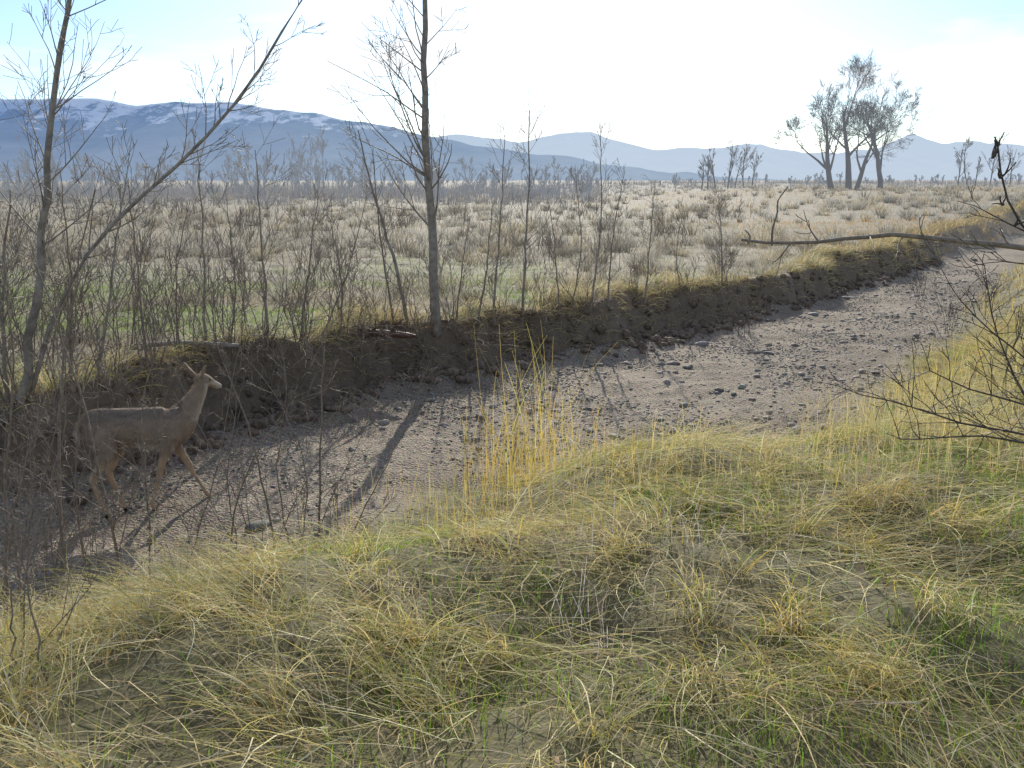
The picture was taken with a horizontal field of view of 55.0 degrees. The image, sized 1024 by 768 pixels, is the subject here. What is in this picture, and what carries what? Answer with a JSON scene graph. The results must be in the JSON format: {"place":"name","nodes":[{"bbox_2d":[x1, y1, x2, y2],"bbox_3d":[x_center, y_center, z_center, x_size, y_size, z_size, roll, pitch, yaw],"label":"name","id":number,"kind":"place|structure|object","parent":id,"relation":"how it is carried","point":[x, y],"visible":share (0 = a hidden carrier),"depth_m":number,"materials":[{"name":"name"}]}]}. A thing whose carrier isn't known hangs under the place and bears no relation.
{"place":"outdoors","nodes":[
{"label":"outdoors","id":0,"kind":"place"},
{"bbox_2d":[0,98,780,180],"bbox_3d":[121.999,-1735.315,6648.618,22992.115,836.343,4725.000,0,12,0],"label":"mountain range","id":1,"kind":"structure","parent":0,"point":[151,128],"depth_m":6648.85,"materials":[{"name":"stone"}]},
{"bbox_2d":[0,180,1023,767],"bbox_3d":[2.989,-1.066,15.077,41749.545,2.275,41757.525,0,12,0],"label":"ground","id":2,"kind":"structure","parent":0,"point":[648,382],"depth_m":8.68,"materials":[{"name":"soil"}]},
{"bbox_2d":[0,520,21,677],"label":"shrub stem","id":3,"kind":"object","parent":2,"relation":"on","point":[11,606],"visible":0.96,"depth_m":4.16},
{"bbox_2d":[0,334,51,631],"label":"shrub stem","id":4,"kind":"object","parent":2,"relation":"on","point":[30,472],"visible":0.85,"depth_m":6.28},
{"bbox_2d":[0,160,60,399],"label":"bare sapling","id":5,"kind":"object","parent":2,"relation":"on","point":[4,352],"visible":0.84,"depth_m":9.46,"materials":[{"name":"brown plant"}]},
{"bbox_2d":[0,393,60,633],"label":"shrub stem","id":6,"kind":"object","parent":2,"relation":"on","point":[21,492],"visible":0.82,"depth_m":6.12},
{"bbox_2d":[0,278,72,609],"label":"shrub stem","id":7,"kind":"object","parent":2,"relation":"on","point":[4,467],"visible":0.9,"depth_m":6.81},
{"bbox_2d":[0,465,74,686],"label":"shrub stem","id":8,"kind":"object","parent":2,"relation":"on","point":[28,585],"visible":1,"depth_m":4.16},
{"bbox_2d":[0,225,80,403],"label":"bare shrub","id":9,"kind":"object","parent":2,"relation":"on","point":[8,359],"visible":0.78,"depth_m":9.42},
{"bbox_2d":[0,209,99,368],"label":"bare shrub","id":10,"kind":"object","parent":2,"relation":"on","point":[48,290],"visible":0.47,"depth_m":10.62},
{"bbox_2d":[0,487,106,661],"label":"bare shrub","id":11,"kind":"object","parent":2,"relation":"on","point":[44,590],"visible":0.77,"depth_m":4.57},
{"bbox_2d":[20,152,96,379],"bbox_3d":[-4.508,-1.117,9.941,0.708,2.398,0.859,0,12,0],"label":"bare sapling","id":12,"kind":"object","parent":2,"relation":"on","point":[71,336],"visible":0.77,"depth_m":9.80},
{"bbox_2d":[4,268,114,416],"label":"bare shrub","id":13,"kind":"object","parent":2,"relation":"on","point":[67,308],"visible":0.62,"depth_m":9.92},
{"bbox_2d":[4,331,119,596],"bbox_3d":[-3.085,0.702,6.487,0.928,2.129,0.518,1,12,5],"label":"shrub stem","id":14,"kind":"object","parent":2,"relation":"on","point":[42,481],"visible":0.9,"depth_m":6.45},
{"bbox_2d":[11,331,113,606],"bbox_3d":[-3.092,0.682,6.719,0.552,2.085,0.709,0,12,0],"label":"shrub stem","id":15,"kind":"object","parent":2,"relation":"on","point":[64,426],"visible":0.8,"depth_m":6.80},
{"bbox_2d":[0,290,124,597],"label":"shrub stem","id":16,"kind":"object","parent":2,"relation":"on","point":[11,529],"visible":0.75,"depth_m":7.14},
{"bbox_2d":[8,174,121,589],"bbox_3d":[-3.330,0.076,7.154,1.020,3.142,0.533,7,14,30],"label":"shrub stem","id":17,"kind":"object","parent":2,"relation":"on","point":[59,404],"visible":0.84,"depth_m":7.11,"materials":[{"name":"plant"}]},
{"bbox_2d":[33,353,109,596],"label":"shrub stem","id":18,"kind":"object","parent":2,"relation":"on","point":[64,450],"visible":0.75,"depth_m":7.07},
{"bbox_2d":[0,418,152,602],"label":"bare shrub","id":19,"kind":"object","parent":2,"relation":"on","point":[50,517],"visible":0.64,"depth_m":7.22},
{"bbox_2d":[0,0,153,404],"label":"bare tree","id":20,"kind":"object","parent":2,"relation":"on","point":[43,218],"visible":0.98,"depth_m":9.25,"materials":[{"name":"brown plant"}]},
{"bbox_2d":[7,224,159,337],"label":"bare shrub","id":21,"kind":"object","parent":2,"relation":"on","point":[23,246],"visible":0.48,"depth_m":12.17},
{"bbox_2d":[27,209,147,586],"bbox_3d":[-3.006,0.222,6.928,0.726,2.861,0.730,-4,13,-20],"label":"shrub stem","id":22,"kind":"object","parent":2,"relation":"on","point":[112,525],"visible":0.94,"depth_m":6.89,"materials":[{"name":"plant"}]},
{"bbox_2d":[38,270,142,604],"bbox_3d":[-2.919,0.420,6.938,0.744,2.462,0.538,-4,12,-17],"label":"shrub stem","id":23,"kind":"object","parent":2,"relation":"on","point":[76,450],"visible":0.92,"depth_m":6.77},
{"bbox_2d":[24,448,156,613],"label":"bare shrub","id":24,"kind":"object","parent":2,"relation":"on","point":[92,474],"visible":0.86,"depth_m":6.67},
{"bbox_2d":[57,162,153,379],"bbox_3d":[-4.142,-1.106,10.084,0.834,2.293,1.131,-7,13,-29],"label":"bare sapling","id":25,"kind":"object","parent":2,"relation":"on","point":[110,293],"visible":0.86,"depth_m":10.02,"materials":[{"name":"brown plant"}]},
{"bbox_2d":[50,259,166,407],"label":"bare shrub","id":26,"kind":"object","parent":2,"relation":"on","point":[114,365],"visible":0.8,"depth_m":10.09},
{"bbox_2d":[63,486,165,600],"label":"bare shrub","id":27,"kind":"object","parent":2,"relation":"on","point":[93,531],"visible":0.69,"depth_m":7.11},
{"bbox_2d":[68,208,166,350],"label":"bare shrub","id":28,"kind":"object","parent":2,"relation":"on","point":[141,251],"visible":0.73,"depth_m":11.71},
{"bbox_2d":[33,451,226,605],"bbox_3d":[-2.627,1.103,6.606,1.433,1.297,0.368,0,12,0],"label":"shrub stem","id":29,"kind":"object","parent":2,"relation":"on","point":[137,486],"visible":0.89,"depth_m":6.66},
{"bbox_2d":[74,343,189,590],"bbox_3d":[-2.750,0.668,7.119,0.953,1.967,0.440,0,12,0],"label":"shrub stem","id":30,"kind":"object","parent":2,"relation":"on","point":[164,370],"visible":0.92,"depth_m":7.10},
{"bbox_2d":[73,136,198,395],"bbox_3d":[-4.248,-1.252,10.754,1.034,2.831,1.233,4,12,19],"label":"bare sapling","id":31,"kind":"object","parent":2,"relation":"on","point":[140,307],"visible":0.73,"depth_m":10.72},
{"bbox_2d":[94,249,191,404],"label":"bare shrub","id":32,"kind":"object","parent":2,"relation":"on","point":[148,316],"visible":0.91,"depth_m":10.87,"materials":[{"name":"plant"}]},
{"bbox_2d":[73,362,221,518],"bbox_3d":[-3.367,0.516,9.176,1.340,1.404,0.363,-4,12,-20],"label":"white tailed deer","id":33,"kind":"object","parent":2,"relation":"on","point":[182,426],"visible":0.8,"depth_m":9.08},
{"bbox_2d":[100,440,195,561],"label":"shrub stem","id":34,"kind":"object","parent":2,"relation":"on","point":[168,501],"visible":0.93,"depth_m":7.44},
{"bbox_2d":[109,290,199,578],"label":"shrub stem","id":35,"kind":"object","parent":2,"relation":"on","point":[145,485],"visible":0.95,"depth_m":7.21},
{"bbox_2d":[102,207,224,328],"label":"bare shrub","id":36,"kind":"object","parent":2,"relation":"on","point":[174,278],"visible":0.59,"depth_m":13.07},
{"bbox_2d":[114,249,223,372],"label":"bare shrub","id":37,"kind":"object","parent":2,"relation":"on","point":[190,309],"visible":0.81,"depth_m":11.73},
{"bbox_2d":[135,190,209,346],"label":"bare sapling","id":38,"kind":"object","parent":2,"relation":"on","point":[175,274],"visible":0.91,"depth_m":11.84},
{"bbox_2d":[27,0,326,396],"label":"bare tree","id":39,"kind":"object","parent":2,"relation":"on","point":[122,214],"visible":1,"depth_m":9.28,"materials":[{"name":"brown plant"}]},
{"bbox_2d":[133,487,223,579],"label":"bare shrub","id":40,"kind":"object","parent":2,"relation":"on","point":[178,539],"visible":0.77,"depth_m":7.38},
{"bbox_2d":[130,341,238,347],"bbox_3d":[-4.030,-0.477,12.070,1.320,0.111,0.064,-2,12,-9],"label":"fallen log","id":41,"kind":"object","parent":2,"relation":"on","point":[230,345],"visible":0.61,"depth_m":12.09,"materials":[{"name":"wood"}]},
{"bbox_2d":[155,142,265,341],"bbox_3d":[-3.679,-1.711,12.321,1.304,2.567,1.012,0,12,0],"label":"bare sapling","id":42,"kind":"object","parent":2,"relation":"on","point":[204,262],"visible":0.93,"depth_m":12.21,"materials":[{"name":"brown plant"}]},
{"bbox_2d":[170,361,257,542],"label":"shrub stem","id":43,"kind":"object","parent":2,"relation":"on","point":[211,448],"visible":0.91,"depth_m":7.91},
{"bbox_2d":[183,263,258,574],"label":"shrub stem","id":44,"kind":"object","parent":2,"relation":"on","point":[225,424],"visible":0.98,"depth_m":7.25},
{"bbox_2d":[176,238,269,374],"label":"bare shrub","id":45,"kind":"object","parent":2,"relation":"on","point":[213,306],"visible":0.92,"depth_m":12.24,"materials":[{"name":"plant"}]},
{"bbox_2d":[202,183,264,342],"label":"bare sapling","id":46,"kind":"object","parent":2,"relation":"on","point":[230,233],"visible":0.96,"depth_m":12.31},
{"bbox_2d":[197,230,273,298],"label":"bare shrub","id":47,"kind":"object","parent":2,"relation":"on","point":[226,261],"visible":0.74,"depth_m":18.15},
{"bbox_2d":[185,290,288,546],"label":"shrub stem","id":48,"kind":"object","parent":2,"relation":"on","point":[260,473],"visible":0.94,"depth_m":8.01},
{"bbox_2d":[218,341,255,558],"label":"shrub stem","id":49,"kind":"object","parent":2,"relation":"on","point":[231,441],"visible":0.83,"depth_m":7.78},
{"bbox_2d":[178,449,321,559],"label":"bare shrub","id":50,"kind":"object","parent":2,"relation":"on","point":[301,500],"visible":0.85,"depth_m":7.73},
{"bbox_2d":[214,229,293,389],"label":"bare shrub","id":51,"kind":"object","parent":2,"relation":"on","point":[265,331],"visible":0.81,"depth_m":12.72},
{"bbox_2d":[217,119,302,344],"bbox_3d":[-3.128,-1.923,12.525,0.910,2.933,1.115,8,14,33],"label":"bare sapling","id":52,"kind":"object","parent":2,"relation":"on","point":[264,273],"visible":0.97,"depth_m":12.55,"materials":[{"name":"brown plant"}]},
{"bbox_2d":[0,265,550,522],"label":"bank brush","id":53,"kind":"object","parent":2,"relation":"on","point":[338,341],"visible":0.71,"depth_m":12.88,"materials":[{"name":"plant"}]},
{"bbox_2d":[240,350,312,546],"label":"shrub stem","id":54,"kind":"object","parent":2,"relation":"on","point":[290,440],"visible":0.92,"depth_m":7.92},
{"bbox_2d":[261,307,293,544],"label":"shrub stem","id":55,"kind":"object","parent":2,"relation":"on","point":[282,405],"visible":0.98,"depth_m":7.90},
{"bbox_2d":[223,330,347,556],"bbox_3d":[-1.823,0.545,7.655,0.846,1.952,0.780,10,15,40],"label":"shrub stem","id":56,"kind":"object","parent":2,"relation":"on","point":[263,442],"visible":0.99,"depth_m":7.58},
{"bbox_2d":[266,255,336,349],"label":"bare shrub","id":57,"kind":"object","parent":2,"relation":"on","point":[300,295],"visible":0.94,"depth_m":13.07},
{"bbox_2d":[284,164,339,336],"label":"bare sapling","id":58,"kind":"object","parent":2,"relation":"on","point":[308,278],"visible":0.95,"depth_m":13.00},
{"bbox_2d":[260,480,397,547],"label":"bare shrub","id":59,"kind":"object","parent":2,"relation":"on","point":[326,510],"visible":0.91,"depth_m":8.04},
{"bbox_2d":[274,403,398,545],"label":"shrub stem","id":60,"kind":"object","parent":2,"relation":"on","point":[337,467],"visible":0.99,"depth_m":7.88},
{"bbox_2d":[310,202,370,334],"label":"bare sapling","id":61,"kind":"object","parent":2,"relation":"on","point":[340,278],"visible":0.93,"depth_m":13.57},
{"bbox_2d":[300,279,382,545],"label":"shrub stem","id":62,"kind":"object","parent":2,"relation":"on","point":[321,491],"visible":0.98,"depth_m":8.01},
{"bbox_2d":[318,186,377,336],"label":"bare sapling","id":63,"kind":"object","parent":2,"relation":"on","point":[339,295],"visible":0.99,"depth_m":13.31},
{"bbox_2d":[326,233,375,294],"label":"bare shrub","id":64,"kind":"object","parent":2,"relation":"on","point":[356,264],"visible":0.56,"depth_m":18.15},
{"bbox_2d":[312,382,391,542],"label":"shrub stem","id":65,"kind":"object","parent":2,"relation":"on","point":[333,480],"visible":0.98,"depth_m":8.00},
{"bbox_2d":[314,254,401,384],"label":"bare shrub","id":66,"kind":"object","parent":2,"relation":"on","point":[338,307],"visible":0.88,"depth_m":13.72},
{"bbox_2d":[327,314,415,337],"bbox_3d":[-2.157,-0.842,14.259,1.512,0.371,0.271,1,12,5],"label":"fallen log","id":67,"kind":"object","parent":2,"relation":"on","point":[399,334],"visible":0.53,"depth_m":14.29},
{"bbox_2d":[335,126,410,326],"bbox_3d":[-2.114,-2.348,14.885,1.039,3.084,0.921,-5,13,-21],"label":"bare sapling","id":68,"kind":"object","parent":2,"relation":"on","point":[397,275],"visible":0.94,"depth_m":14.83,"materials":[{"name":"brown plant"}]},
{"bbox_2d":[344,250,414,345],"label":"bare shrub","id":69,"kind":"object","parent":2,"relation":"on","point":[366,297],"visible":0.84,"depth_m":14.71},
{"bbox_2d":[327,361,441,536],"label":"shrub stem","id":70,"kind":"object","parent":2,"relation":"on","point":[390,446],"visible":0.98,"depth_m":8.23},
{"bbox_2d":[357,140,416,321],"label":"bare sapling","id":71,"kind":"object","parent":2,"relation":"on","point":[381,246],"visible":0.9,"depth_m":14.81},
{"bbox_2d":[0,192,774,336],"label":"willow thicket","id":72,"kind":"object","parent":2,"relation":"on","point":[386,221],"visible":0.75,"depth_m":29.09,"materials":[{"name":"plant"}]},
{"bbox_2d":[326,0,469,335],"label":"bare tree","id":73,"kind":"object","parent":2,"relation":"on","point":[427,173],"visible":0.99,"depth_m":14.71,"materials":[{"name":"brown plant"}]},
{"bbox_2d":[389,252,457,360],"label":"bare shrub","id":74,"kind":"object","parent":2,"relation":"on","point":[431,314],"visible":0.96,"depth_m":15.00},
{"bbox_2d":[413,251,476,360],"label":"bare shrub","id":75,"kind":"object","parent":2,"relation":"on","point":[453,313],"visible":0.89,"depth_m":15.41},
{"bbox_2d":[450,203,479,324],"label":"bare sapling","id":76,"kind":"object","parent":2,"relation":"on","point":[460,281],"visible":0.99,"depth_m":15.37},
{"bbox_2d":[0,238,942,510],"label":"soil clods","id":77,"kind":"object","parent":2,"relation":"on","point":[460,376],"visible":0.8,"depth_m":15.69,"materials":[{"name":"soil"}]},
{"bbox_2d":[465,201,508,318],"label":"bare sapling","id":78,"kind":"object","parent":2,"relation":"on","point":[485,281],"visible":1,"depth_m":15.67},
{"bbox_2d":[465,267,527,328],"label":"bare shrub","id":79,"kind":"object","parent":2,"relation":"on","point":[492,294],"visible":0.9,"depth_m":16.26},
{"bbox_2d":[473,120,522,320],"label":"bare sapling","id":80,"kind":"object","parent":2,"relation":"on","point":[497,263],"visible":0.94,"depth_m":15.95,"materials":[{"name":"brown plant"}]},
{"bbox_2d":[0,268,1008,635],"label":"river cobbles","id":81,"kind":"object","parent":2,"relation":"on","point":[530,410],"visible":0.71,"depth_m":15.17,"materials":[{"name":"grey gravel"}]},
{"bbox_2d":[0,121,1022,205],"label":"distant treeline","id":82,"kind":"object","parent":2,"relation":"on","point":[297,174],"visible":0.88,"depth_m":132.47,"materials":[{"name":"grey plant"}]},
{"bbox_2d":[0,298,1023,767],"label":"dry grass","id":83,"kind":"structure","parent":2,"relation":"on","point":[254,562],"depth_m":4.81,"materials":[{"name":"plant"}]},
{"bbox_2d":[0,182,1023,349],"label":"sagebrush","id":84,"kind":"object","parent":2,"relation":"on","point":[859,204],"visible":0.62,"depth_m":37.39,"materials":[{"name":"plant"}]},
{"bbox_2d":[0,186,1023,398],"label":"meadow grass","id":85,"kind":"structure","parent":2,"relation":"on","point":[420,296],"depth_m":26.13,"materials":[{"name":"plant"}]},
{"bbox_2d":[0,282,1023,720],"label":"tall grass stems","id":86,"kind":"object","parent":2,"relation":"on","point":[566,438],"visible":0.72,"depth_m":8.26,"materials":[{"name":"plant"}]},
{"bbox_2d":[0,199,1023,470],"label":"bank grass","id":87,"kind":"structure","parent":2,"relation":"on","point":[880,245],"depth_m":18.23,"materials":[{"name":"plant"}]},
{"bbox_2d":[0,179,1023,205],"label":"distant brush","id":88,"kind":"object","parent":2,"relation":"on","point":[173,192],"visible":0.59,"depth_m":125.89,"materials":[{"name":"plant"}]},
{"bbox_2d":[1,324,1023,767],"bbox_3d":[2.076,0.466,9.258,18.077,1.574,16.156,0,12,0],"label":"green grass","id":89,"kind":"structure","parent":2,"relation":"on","point":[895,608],"depth_m":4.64,"materials":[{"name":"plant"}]},
{"bbox_2d":[501,93,570,326],"bbox_3d":[0.400,-2.957,16.818,1.218,3.977,0.912,-3,12,-15],"label":"bare sapling","id":90,"kind":"object","parent":2,"relation":"on","point":[525,248],"visible":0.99,"depth_m":16.71,"materials":[{"name":"brown plant"}]},
{"bbox_2d":[516,260,563,330],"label":"bare shrub","id":91,"kind":"object","parent":2,"relation":"on","point":[540,292],"visible":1,"depth_m":17.02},
{"bbox_2d":[536,174,570,312],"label":"bare sapling","id":92,"kind":"object","parent":2,"relation":"on","point":[554,247],"visible":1,"depth_m":17.17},
{"bbox_2d":[549,269,614,318],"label":"bare shrub","id":93,"kind":"object","parent":2,"relation":"on","point":[586,285],"visible":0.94,"depth_m":17.69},
{"bbox_2d":[565,165,599,313],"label":"bare sapling","id":94,"kind":"object","parent":2,"relation":"on","point":[581,249],"visible":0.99,"depth_m":17.28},
{"bbox_2d":[568,116,632,310],"bbox_3d":[1.602,-2.964,17.412,1.038,3.472,0.894,-4,12,-18],"label":"bare sapling","id":95,"kind":"object","parent":2,"relation":"on","point":[598,245],"visible":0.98,"depth_m":17.57,"materials":[{"name":"brown plant"}]},
{"bbox_2d":[600,158,630,306],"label":"bare sapling","id":96,"kind":"object","parent":2,"relation":"on","point":[613,229],"visible":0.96,"depth_m":17.76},
{"bbox_2d":[244,253,1020,531],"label":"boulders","id":97,"kind":"object","parent":2,"relation":"on","point":[258,523],"visible":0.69,"depth_m":16.64,"materials":[{"name":"stone"}]},
{"bbox_2d":[621,255,663,302],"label":"bare shrub","id":98,"kind":"object","parent":2,"relation":"on","point":[634,272],"visible":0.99,"depth_m":19.39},
{"bbox_2d":[632,174,662,302],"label":"bare sapling","id":99,"kind":"object","parent":2,"relation":"on","point":[653,204],"visible":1,"depth_m":19.21,"materials":[{"name":"brown plant"}]},
{"bbox_2d":[669,256,709,318],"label":"bare shrub","id":100,"kind":"object","parent":2,"relation":"on","point":[687,278],"visible":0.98,"depth_m":20.46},
{"bbox_2d":[698,176,738,281],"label":"bare sapling","id":101,"kind":"object","parent":2,"relation":"on","point":[720,221],"visible":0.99,"depth_m":21.55,"materials":[{"name":"brown plant"}]},
{"bbox_2d":[701,227,743,298],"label":"bare shrub","id":102,"kind":"object","parent":2,"relation":"on","point":[728,260],"visible":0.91,"depth_m":21.90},
{"bbox_2d":[762,49,936,188],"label":"cottonwood tree","id":103,"kind":"object","parent":2,"relation":"on","point":[881,127],"visible":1,"depth_m":115.62,"materials":[{"name":"grey plant"}]},
{"bbox_2d":[806,77,904,188],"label":"cottonwood tree","id":104,"kind":"object","parent":2,"relation":"on","point":[879,178],"visible":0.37,"depth_m":121.86,"materials":[{"name":"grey plant"}]},
{"bbox_2d":[697,133,1022,189],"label":"distant grove","id":105,"kind":"object","parent":2,"relation":"on","point":[709,165],"visible":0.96,"depth_m":155.93,"materials":[{"name":"grey plant"}]},
{"bbox_2d":[742,186,1023,276],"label":"dead branch","id":106,"kind":"object","parent":2,"relation":"on","point":[1006,245],"visible":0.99,"depth_m":7.32,"materials":[{"name":"wood"}]},
{"bbox_2d":[814,232,1023,471],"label":"dark shrub","id":107,"kind":"object","parent":2,"relation":"on","point":[1012,372],"visible":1,"depth_m":5.33,"materials":[{"name":"plant"}]},
{"bbox_2d":[914,280,986,334],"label":"bare shrub","id":108,"kind":"object","parent":2,"relation":"on","point":[953,312],"visible":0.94,"depth_m":19.63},
{"bbox_2d":[958,132,1023,266],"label":"dark twig shrub","id":109,"kind":"object","parent":2,"relation":"on","point":[995,150],"visible":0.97,"depth_m":5.52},
{"bbox_2d":[978,269,1023,319],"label":"bare shrub","id":110,"kind":"object","parent":2,"relation":"on","point":[996,293],"visible":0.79,"depth_m":20.40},
{"bbox_2d":[986,306,1023,397],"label":"bare shrub","id":111,"kind":"object","parent":2,"relation":"on","point":[1015,355],"visible":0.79,"depth_m":9.69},
{"bbox_2d":[0,0,1023,152],"label":"sky","id":112,"kind":"structure","parent":0,"point":[672,74],"materials":[{"name":"white"}]},
{"bbox_2d":[435,132,1023,179],"bbox_3d":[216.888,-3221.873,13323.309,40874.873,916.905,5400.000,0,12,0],"label":"mountain range","id":113,"kind":"structure","parent":0,"point":[927,159],"depth_m":13516.07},
{"bbox_2d":[850,259,1023,422],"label":"bank grass","id":114,"kind":"structure","parent":0,"point":[1008,279],"depth_m":18.83,"materials":[{"name":"plant"}]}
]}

